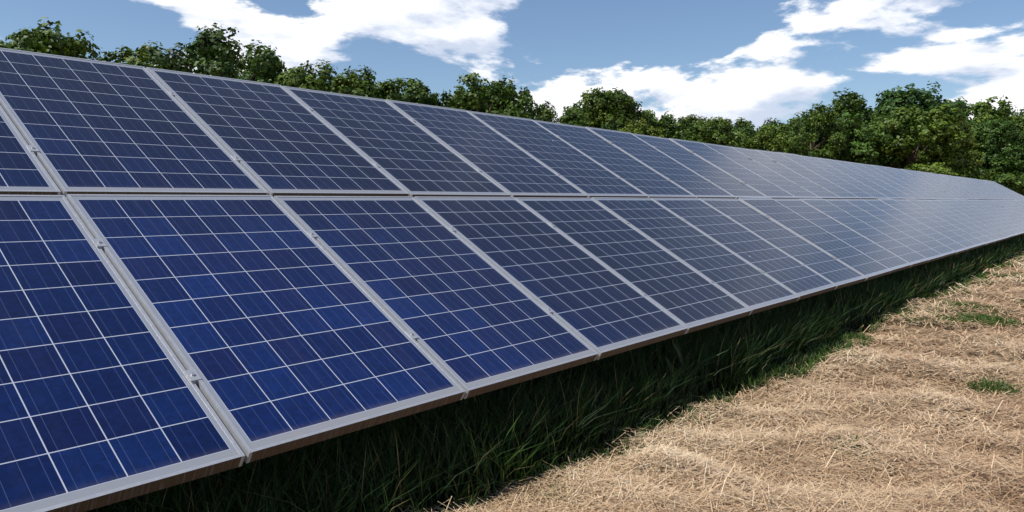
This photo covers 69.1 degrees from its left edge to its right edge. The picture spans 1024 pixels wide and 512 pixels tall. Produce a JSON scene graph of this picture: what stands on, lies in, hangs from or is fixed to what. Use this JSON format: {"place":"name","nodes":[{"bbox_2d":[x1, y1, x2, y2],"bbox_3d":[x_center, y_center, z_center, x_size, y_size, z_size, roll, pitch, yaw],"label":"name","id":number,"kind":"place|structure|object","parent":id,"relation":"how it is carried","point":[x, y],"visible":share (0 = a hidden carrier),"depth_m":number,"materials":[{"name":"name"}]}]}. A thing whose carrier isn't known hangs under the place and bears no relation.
{"place":"outdoors","nodes":[
{"label":"outdoors","id":0,"kind":"place"},
{"bbox_2d":[0,0,1023,130],"label":"sky","id":1,"kind":"structure","parent":0,"point":[755,61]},
{"bbox_2d":[86,234,1023,511],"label":"tall grass","id":2,"kind":"structure","parent":0,"point":[412,462],"depth_m":3.86,"materials":[{"name":"green plant"}]},
{"bbox_2d":[134,269,1023,511],"bbox_3d":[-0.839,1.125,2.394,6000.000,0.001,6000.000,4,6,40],"label":"ground","id":3,"kind":"structure","parent":0,"point":[909,375],"depth_m":4.68,"materials":[{"name":"beige plant"}]},
{"bbox_2d":[0,44,31,51],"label":"bush","id":4,"kind":"object","parent":3,"relation":"on","point":[22,48],"visible":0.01,"depth_m":67.55,"materials":[{"name":"green plant"}]},
{"bbox_2d":[0,16,103,60],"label":"tree","id":5,"kind":"object","parent":3,"relation":"on","point":[46,40],"visible":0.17,"depth_m":76.23,"materials":[{"name":"green plant"}]},
{"bbox_2d":[119,60,154,67],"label":"bush","id":6,"kind":"object","parent":3,"relation":"on","point":[139,63],"visible":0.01,"depth_m":73.17,"materials":[{"name":"green plant"}]},
{"bbox_2d":[102,40,204,69],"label":"tree","id":7,"kind":"object","parent":3,"relation":"on","point":[146,52],"visible":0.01,"depth_m":87.15,"materials":[{"name":"green plant"}]},
{"bbox_2d":[151,22,288,86],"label":"tree","id":8,"kind":"object","parent":3,"relation":"on","point":[215,54],"visible":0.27,"depth_m":65.39,"materials":[{"name":"green plant"}]},
{"bbox_2d":[237,68,270,82],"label":"bush","id":9,"kind":"object","parent":3,"relation":"on","point":[247,75],"visible":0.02,"depth_m":79.78,"materials":[{"name":"green plant"}]},
{"bbox_2d":[239,64,286,83],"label":"tree","id":10,"kind":"object","parent":3,"relation":"on","point":[268,75],"visible":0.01,"depth_m":95.82,"materials":[{"name":"green plant"}]},
{"bbox_2d":[234,39,296,83],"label":"tree","id":11,"kind":"object","parent":3,"relation":"on","point":[273,72],"visible":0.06,"depth_m":83.51,"materials":[{"name":"green plant"}]},
{"bbox_2d":[275,59,363,95],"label":"tree","id":12,"kind":"object","parent":3,"relation":"on","point":[302,78],"visible":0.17,"depth_m":80.98,"materials":[{"name":"green plant"}]},
{"bbox_2d":[329,65,410,101],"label":"tree","id":13,"kind":"object","parent":3,"relation":"on","point":[389,90],"visible":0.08,"depth_m":90.23,"materials":[{"name":"green plant"}]},
{"bbox_2d":[370,77,443,105],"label":"tree","id":14,"kind":"object","parent":3,"relation":"on","point":[418,92],"visible":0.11,"depth_m":114.77,"materials":[{"name":"green plant"}]},
{"bbox_2d":[440,81,532,119],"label":"tree","id":15,"kind":"object","parent":3,"relation":"on","point":[470,100],"visible":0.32,"depth_m":89.69,"materials":[{"name":"green plant"}]},
{"bbox_2d":[442,72,542,117],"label":"tree","id":16,"kind":"object","parent":3,"relation":"on","point":[524,98],"visible":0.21,"depth_m":110.91,"materials":[{"name":"green plant"}]},
{"bbox_2d":[0,48,1023,511],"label":"solar array","id":17,"kind":"object","parent":3,"relation":"on","point":[202,276],"visible":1,"depth_m":3.89,"materials":[{"name":"glass"}]},
{"bbox_2d":[532,100,560,122],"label":"tree","id":18,"kind":"object","parent":3,"relation":"on","point":[546,115],"visible":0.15,"depth_m":128.38,"materials":[{"name":"green plant"}]},
{"bbox_2d":[556,106,614,129],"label":"tree","id":19,"kind":"object","parent":3,"relation":"on","point":[571,117],"visible":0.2,"depth_m":95.96,"materials":[{"name":"green plant"}]},
{"bbox_2d":[562,87,649,130],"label":"tree","id":20,"kind":"object","parent":3,"relation":"on","point":[617,108],"visible":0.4,"depth_m":103.72,"materials":[{"name":"green plant"}]},
{"bbox_2d":[618,117,663,137],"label":"bush","id":21,"kind":"object","parent":3,"relation":"on","point":[634,128],"visible":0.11,"depth_m":99.02,"materials":[{"name":"green plant"}]},
{"bbox_2d":[641,109,697,139],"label":"tree","id":22,"kind":"object","parent":3,"relation":"on","point":[667,123],"visible":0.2,"depth_m":110.43,"materials":[{"name":"green plant"}]},
{"bbox_2d":[677,114,709,134],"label":"tree","id":23,"kind":"object","parent":3,"relation":"on","point":[688,119],"visible":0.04,"depth_m":129.98,"materials":[{"name":"green plant"}]},
{"bbox_2d":[383,251,1023,511],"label":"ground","id":24,"kind":"structure","parent":3,"relation":"on","point":[777,490],"depth_m":3.70,"materials":[{"name":"beige soil"}]},
{"bbox_2d":[681,116,741,146],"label":"bush","id":25,"kind":"object","parent":3,"relation":"on","point":[715,131],"visible":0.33,"depth_m":101.77,"materials":[{"name":"green plant"}]},
{"bbox_2d":[709,129,747,143],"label":"tree","id":26,"kind":"object","parent":3,"relation":"on","point":[737,134],"visible":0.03,"depth_m":118.30,"materials":[{"name":"green plant"}]},
{"bbox_2d":[720,117,752,129],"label":"tree","id":27,"kind":"object","parent":3,"relation":"on","point":[740,123],"visible":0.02,"depth_m":145.46,"materials":[{"name":"green plant"}]},
{"bbox_2d":[732,125,760,143],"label":"tree","id":28,"kind":"object","parent":3,"relation":"on","point":[749,130],"visible":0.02,"depth_m":133.86,"materials":[{"name":"green plant"}]},
{"bbox_2d":[735,120,759,131],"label":"tree","id":29,"kind":"object","parent":3,"relation":"on","point":[746,121],"visible":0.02,"depth_m":150.90,"materials":[{"name":"green plant"}]},
{"bbox_2d":[738,131,783,152],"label":"bush","id":30,"kind":"object","parent":3,"relation":"on","point":[771,143],"visible":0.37,"depth_m":108.37,"materials":[{"name":"green plant"}]},
{"bbox_2d":[759,117,784,127],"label":"tree","id":31,"kind":"object","parent":3,"relation":"on","point":[771,123],"visible":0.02,"depth_m":151.66,"materials":[{"name":"green plant"}]},
{"bbox_2d":[753,123,818,151],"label":"tree","id":32,"kind":"object","parent":3,"relation":"on","point":[780,131],"visible":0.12,"depth_m":124.78,"materials":[{"name":"green plant"}]},
{"bbox_2d":[787,111,810,128],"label":"tree","id":33,"kind":"object","parent":3,"relation":"on","point":[801,119],"visible":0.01,"depth_m":151.80,"materials":[{"name":"green plant"}]},
{"bbox_2d":[782,101,846,160],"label":"tree","id":34,"kind":"object","parent":3,"relation":"on","point":[821,117],"visible":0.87,"depth_m":114.64,"materials":[{"name":"green plant"}]},
{"bbox_2d":[808,113,858,147],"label":"tree","id":35,"kind":"object","parent":3,"relation":"on","point":[841,124],"visible":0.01,"depth_m":128.65,"materials":[{"name":"green plant"}]},
{"bbox_2d":[801,89,886,129],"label":"tree","id":36,"kind":"object","parent":3,"relation":"on","point":[849,102],"visible":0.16,"depth_m":141.55,"materials":[{"name":"green plant"}]},
{"bbox_2d":[802,111,893,165],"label":"tree","id":37,"kind":"object","parent":3,"relation":"on","point":[861,141],"visible":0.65,"depth_m":117.67,"materials":[{"name":"green plant"}]},
{"bbox_2d":[863,113,917,167],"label":"tree","id":38,"kind":"object","parent":3,"relation":"on","point":[881,118],"visible":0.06,"depth_m":135.80,"materials":[{"name":"green plant"}]},
{"bbox_2d":[844,81,968,168],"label":"tree","id":39,"kind":"object","parent":3,"relation":"on","point":[892,100],"visible":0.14,"depth_m":140.86,"materials":[{"name":"green plant"}]},
{"bbox_2d":[870,103,974,168],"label":"tree","id":40,"kind":"object","parent":3,"relation":"on","point":[941,134],"visible":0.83,"depth_m":117.88,"materials":[{"name":"green plant"}]},
{"bbox_2d":[900,162,954,174],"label":"bush","id":41,"kind":"object","parent":3,"relation":"on","point":[937,168],"visible":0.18,"depth_m":115.64,"materials":[{"name":"green plant"}]},
{"bbox_2d":[922,134,985,166],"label":"tree","id":42,"kind":"object","parent":3,"relation":"on","point":[971,155],"visible":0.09,"depth_m":125.65,"materials":[{"name":"green plant"}]},
{"bbox_2d":[917,152,996,181],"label":"bush","id":43,"kind":"object","parent":3,"relation":"on","point":[966,171],"visible":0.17,"depth_m":117.04,"materials":[{"name":"green plant"}]},
{"bbox_2d":[928,114,988,151],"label":"tree","id":44,"kind":"object","parent":3,"relation":"on","point":[977,133],"visible":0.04,"depth_m":135.11,"materials":[{"name":"green plant"}]},
{"bbox_2d":[941,95,1020,132],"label":"tree","id":45,"kind":"object","parent":3,"relation":"on","point":[982,111],"visible":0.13,"depth_m":150.55,"materials":[{"name":"green plant"}]},
{"bbox_2d":[972,118,1023,173],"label":"tree","id":46,"kind":"object","parent":3,"relation":"on","point":[996,159],"visible":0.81,"depth_m":134.92,"materials":[{"name":"green plant"}]},
{"bbox_2d":[976,166,1023,192],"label":"bush","id":47,"kind":"object","parent":3,"relation":"on","point":[1009,183],"visible":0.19,"depth_m":123.36,"materials":[{"name":"green plant"}]},
{"bbox_2d":[995,107,1023,172],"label":"tree","id":48,"kind":"object","parent":3,"relation":"on","point":[1021,114],"visible":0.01,"depth_m":163.07,"materials":[{"name":"green plant"}]},
{"bbox_2d":[997,172,1023,194],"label":"bush","id":49,"kind":"object","parent":3,"relation":"on","point":[1019,189],"visible":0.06,"depth_m":124.08,"materials":[{"name":"green plant"}]},
{"bbox_2d":[999,114,1023,141],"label":"tree","id":50,"kind":"object","parent":3,"relation":"on","point":[1019,122],"visible":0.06,"depth_m":146.75,"materials":[{"name":"green plant"}]},
{"bbox_2d":[1005,144,1023,174],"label":"tree","id":51,"kind":"object","parent":3,"relation":"on","point":[1021,170],"visible":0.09,"depth_m":138.81,"materials":[{"name":"green plant"}]}
]}

